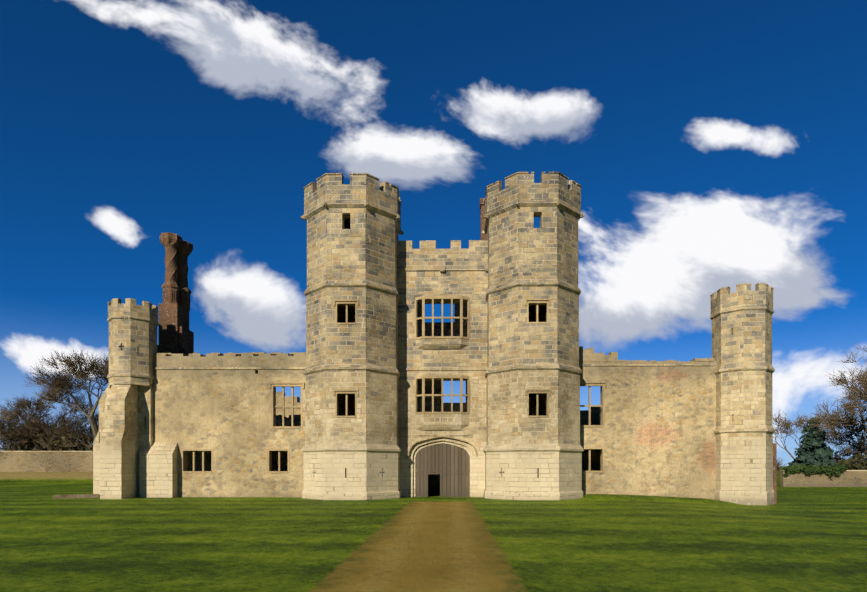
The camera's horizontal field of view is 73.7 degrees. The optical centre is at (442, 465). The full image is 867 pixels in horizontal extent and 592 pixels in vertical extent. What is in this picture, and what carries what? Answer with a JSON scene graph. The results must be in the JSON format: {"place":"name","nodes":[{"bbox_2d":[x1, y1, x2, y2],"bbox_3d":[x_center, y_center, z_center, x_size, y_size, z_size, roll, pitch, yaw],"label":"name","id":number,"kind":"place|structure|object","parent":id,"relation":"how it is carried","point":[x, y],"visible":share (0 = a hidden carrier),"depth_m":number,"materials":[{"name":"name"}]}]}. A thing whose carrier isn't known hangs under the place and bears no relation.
{"place":"outdoors","nodes":[
{"label":"outdoors","id":0,"kind":"place"},
{"bbox_2d":[152,352,305,472],"bbox_3d":[-14.577,-3.692,40.425,11.400,8.377,1.036,0,0,1],"label":"stone trim","id":1,"kind":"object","parent":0,"point":[283,406],"visible":0.73,"depth_m":39.98,"materials":[{"name":"beige stone"}]},
{"bbox_2d":[301,208,401,499],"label":"gate tower","id":2,"kind":"structure","parent":0,"point":[353,458],"depth_m":37.16,"materials":[{"name":"beige stone"}]},
{"bbox_2d":[303,173,400,233],"bbox_3d":[-6.084,-17.569,39.883,6.340,2.230,6.340,0,0,1],"label":"battlement","id":3,"kind":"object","parent":2,"relation":"on","point":[331,190],"depth_m":37.10,"materials":[{"name":"beige stone"}]},
{"bbox_2d":[301,202,403,416],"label":"window frames","id":4,"kind":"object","parent":2,"relation":"attached to","point":[336,304],"visible":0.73,"depth_m":36.82,"materials":[{"name":"beige stone"}]},
{"bbox_2d":[295,502,540,591],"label":"gate path","id":5,"kind":"structure","parent":0,"point":[434,547],"depth_m":13.50,"materials":[{"name":"brown soil"}]},
{"bbox_2d":[0,466,866,591],"bbox_3d":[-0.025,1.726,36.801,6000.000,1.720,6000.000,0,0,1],"label":"ground","id":6,"kind":"structure","parent":0,"point":[792,540],"depth_m":17.02,"materials":[{"name":"green plant"}]},
{"bbox_2d":[0,396,53,427],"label":"tree","id":7,"kind":"object","parent":6,"relation":"on","point":[22,411],"visible":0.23,"depth_m":96.34,"materials":[{"name":"brown plant"}]},
{"bbox_2d":[0,408,98,455],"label":"scrub","id":8,"kind":"object","parent":6,"relation":"on","point":[29,438],"visible":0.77,"depth_m":85.68,"materials":[{"name":"brown plant"}]},
{"bbox_2d":[0,388,98,449],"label":"tree","id":9,"kind":"object","parent":6,"relation":"on","point":[25,405],"visible":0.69,"depth_m":87.02,"materials":[{"name":"brown plant"}]},
{"bbox_2d":[10,412,90,448],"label":"tree","id":10,"kind":"object","parent":6,"relation":"on","point":[57,426],"visible":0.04,"depth_m":100.71,"materials":[{"name":"brown plant"}]},
{"bbox_2d":[23,348,108,439],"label":"tree","id":11,"kind":"object","parent":6,"relation":"on","point":[59,384],"visible":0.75,"depth_m":84.36,"materials":[{"name":"brown plant"}]},
{"bbox_2d":[53,494,98,498],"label":"kerb wall","id":12,"kind":"structure","parent":6,"relation":"on","point":[71,496],"depth_m":38.52,"materials":[{"name":"stone"}]},
{"bbox_2d":[93,384,177,498],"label":"buttress","id":13,"kind":"structure","parent":6,"relation":"on","point":[131,459],"depth_m":39.30,"materials":[{"name":"beige stone"}]},
{"bbox_2d":[107,319,156,386],"bbox_3d":[-21.422,-7.659,40.089,2.940,4.350,2.940,0,0,1],"label":"turret","id":14,"kind":"object","parent":13,"relation":"on","point":[132,346],"visible":0.9,"depth_m":38.89,"materials":[{"name":"stone"}]},
{"bbox_2d":[107,298,158,325],"bbox_3d":[-21.422,-10.489,40.089,2.940,1.510,2.940,0,0,1],"label":"battlement","id":15,"kind":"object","parent":14,"relation":"on","point":[146,311],"depth_m":38.88,"materials":[{"name":"beige stone"}]},
{"bbox_2d":[153,353,305,496],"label":"wing wall","id":16,"kind":"structure","parent":6,"relation":"on","point":[224,415],"depth_m":40.00,"materials":[{"name":"beige stone"}]},
{"bbox_2d":[188,449,599,470],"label":"windows","id":17,"kind":"structure","parent":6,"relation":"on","point":[595,459],"depth_m":44.12,"materials":[{"name":"glass"}]},
{"bbox_2d":[0,451,866,486],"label":"garden walls","id":18,"kind":"structure","parent":6,"relation":"on","point":[47,461],"depth_m":82.51,"materials":[{"name":"stone"}]},
{"bbox_2d":[781,464,847,480],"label":"ivy","id":19,"kind":"object","parent":18,"relation":"on","point":[831,470],"visible":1,"depth_m":70.74,"materials":[{"name":"green plant"}]},
{"bbox_2d":[276,392,599,425],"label":"windows","id":20,"kind":"structure","parent":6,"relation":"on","point":[595,415],"depth_m":48.47,"materials":[{"name":"stone"}]},
{"bbox_2d":[157,303,194,355],"bbox_3d":[-20.252,-7.459,44.174,1.950,9.250,2.400,0,0,1],"label":"chimney stack","id":21,"kind":"object","parent":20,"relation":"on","point":[176,335],"visible":0.33,"depth_m":42.98,"materials":[{"name":"brown brick"}]},
{"bbox_2d":[160,232,192,310],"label":"chimney shafts","id":22,"kind":"object","parent":21,"relation":"on","point":[178,251],"visible":0.98,"depth_m":43.43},
{"bbox_2d":[397,240,487,496],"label":"gate wall","id":23,"kind":"structure","parent":6,"relation":"on","point":[412,285],"depth_m":40.01,"materials":[{"name":"beige stone"}]},
{"bbox_2d":[415,443,469,496],"bbox_3d":[0.023,0.454,40.360,3.756,4.025,0.060,0,0,1],"label":"wooden gate","id":24,"kind":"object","parent":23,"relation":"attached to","point":[442,471],"visible":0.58,"depth_m":40.34,"materials":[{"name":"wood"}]},
{"bbox_2d":[483,207,583,499],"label":"gate tower","id":25,"kind":"structure","parent":6,"relation":"on","point":[533,458],"depth_m":36.99,"materials":[{"name":"beige stone"}]},
{"bbox_2d":[479,198,486,239],"bbox_3d":[3.266,-16.709,42.807,0.980,5.750,1.100,0,0,1],"label":"chimney","id":26,"kind":"object","parent":25,"relation":"on","point":[482,218],"visible":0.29,"depth_m":42.36,"materials":[{"name":"brick"}]},
{"bbox_2d":[484,172,581,233],"bbox_3d":[6.108,-17.569,39.168,6.340,2.230,5.239,0,0,1],"label":"battlement","id":27,"kind":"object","parent":25,"relation":"on","point":[551,189],"depth_m":36.89,"materials":[{"name":"beige stone"}]},
{"bbox_2d":[579,361,715,499],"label":"wing wall","id":28,"kind":"structure","parent":6,"relation":"on","point":[655,435],"depth_m":39.60,"materials":[{"name":"beige stone"}]},
{"bbox_2d":[712,310,774,504],"bbox_3d":[20.454,-3.509,39.525,3.740,13.350,3.740,0,0,1],"label":"turret","id":29,"kind":"object","parent":6,"relation":"on","point":[744,430],"visible":0.88,"depth_m":38.01,"materials":[{"name":"stone"}]},
{"bbox_2d":[710,283,773,319],"bbox_3d":[20.454,-11.034,39.525,3.600,1.900,3.600,0,0,1],"label":"battlement","id":30,"kind":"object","parent":29,"relation":"on","point":[743,297],"depth_m":38.04,"materials":[{"name":"beige stone"}]},
{"bbox_2d":[773,443,776,503],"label":"end wall","id":31,"kind":"structure","parent":6,"relation":"on","point":[775,470],"depth_m":39.10,"materials":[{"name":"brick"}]},
{"bbox_2d":[777,457,784,480],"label":"scrub","id":32,"kind":"object","parent":6,"relation":"on","point":[778,464],"visible":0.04,"depth_m":84.51,"materials":[{"name":"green plant"}]},
{"bbox_2d":[772,409,825,459],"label":"tree","id":33,"kind":"object","parent":6,"relation":"on","point":[787,425],"visible":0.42,"depth_m":85.06,"materials":[{"name":"brown plant"}]},
{"bbox_2d":[788,418,837,465],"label":"conifer","id":34,"kind":"object","parent":6,"relation":"on","point":[814,449],"visible":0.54,"depth_m":77.44,"materials":[{"name":"green plant"}]},
{"bbox_2d":[795,438,866,463],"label":"scrub","id":35,"kind":"object","parent":6,"relation":"on","point":[839,458],"visible":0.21,"depth_m":85.43,"materials":[{"name":"brown plant"}]},
{"bbox_2d":[804,340,866,437],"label":"tree","id":36,"kind":"object","parent":6,"relation":"on","point":[859,393],"visible":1,"depth_m":74.12,"materials":[{"name":"brown plant"}]},
{"bbox_2d":[809,400,866,454],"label":"tree","id":37,"kind":"object","parent":6,"relation":"on","point":[861,438],"visible":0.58,"depth_m":81.43,"materials":[{"name":"brown plant"}]},
{"bbox_2d":[823,452,866,469],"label":"hedge","id":38,"kind":"object","parent":6,"relation":"on","point":[860,461],"visible":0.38,"depth_m":73.81,"materials":[{"name":"green plant"}]},
{"bbox_2d":[0,0,866,465],"label":"sky","id":39,"kind":"structure","parent":0,"point":[710,145],"materials":[{"name":"blue"}]},
{"bbox_2d":[397,265,487,455],"bbox_3d":[0.017,-7.244,39.890,6.600,13.136,0.520,0,0,1],"label":"stone trim","id":40,"kind":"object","parent":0,"point":[442,420],"visible":0.92,"depth_m":39.70,"materials":[{"name":"beige stone"}]},
{"bbox_2d":[418,304,466,492],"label":"back wall","id":41,"kind":"structure","parent":0,"point":[433,483],"depth_m":46.01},
{"bbox_2d":[482,201,583,416],"bbox_3d":[6.115,-9.909,39.718,6.664,13.631,6.664,0,0,1],"label":"stone trim","id":42,"kind":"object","parent":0,"point":[547,302],"visible":0.77,"depth_m":36.70,"materials":[{"name":"beige stone"}]},
{"bbox_2d":[579,346,716,472],"bbox_3d":[13.970,-3.924,40.042,10.100,8.760,1.040,0,0,1],"label":"stone trim","id":43,"kind":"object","parent":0,"point":[588,355],"visible":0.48,"depth_m":39.65,"materials":[{"name":"beige stone"}]},
{"bbox_2d":[809,504,866,504],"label":"trodden path","id":44,"kind":"structure","parent":0,"point":[837,504],"depth_m":38.67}
]}

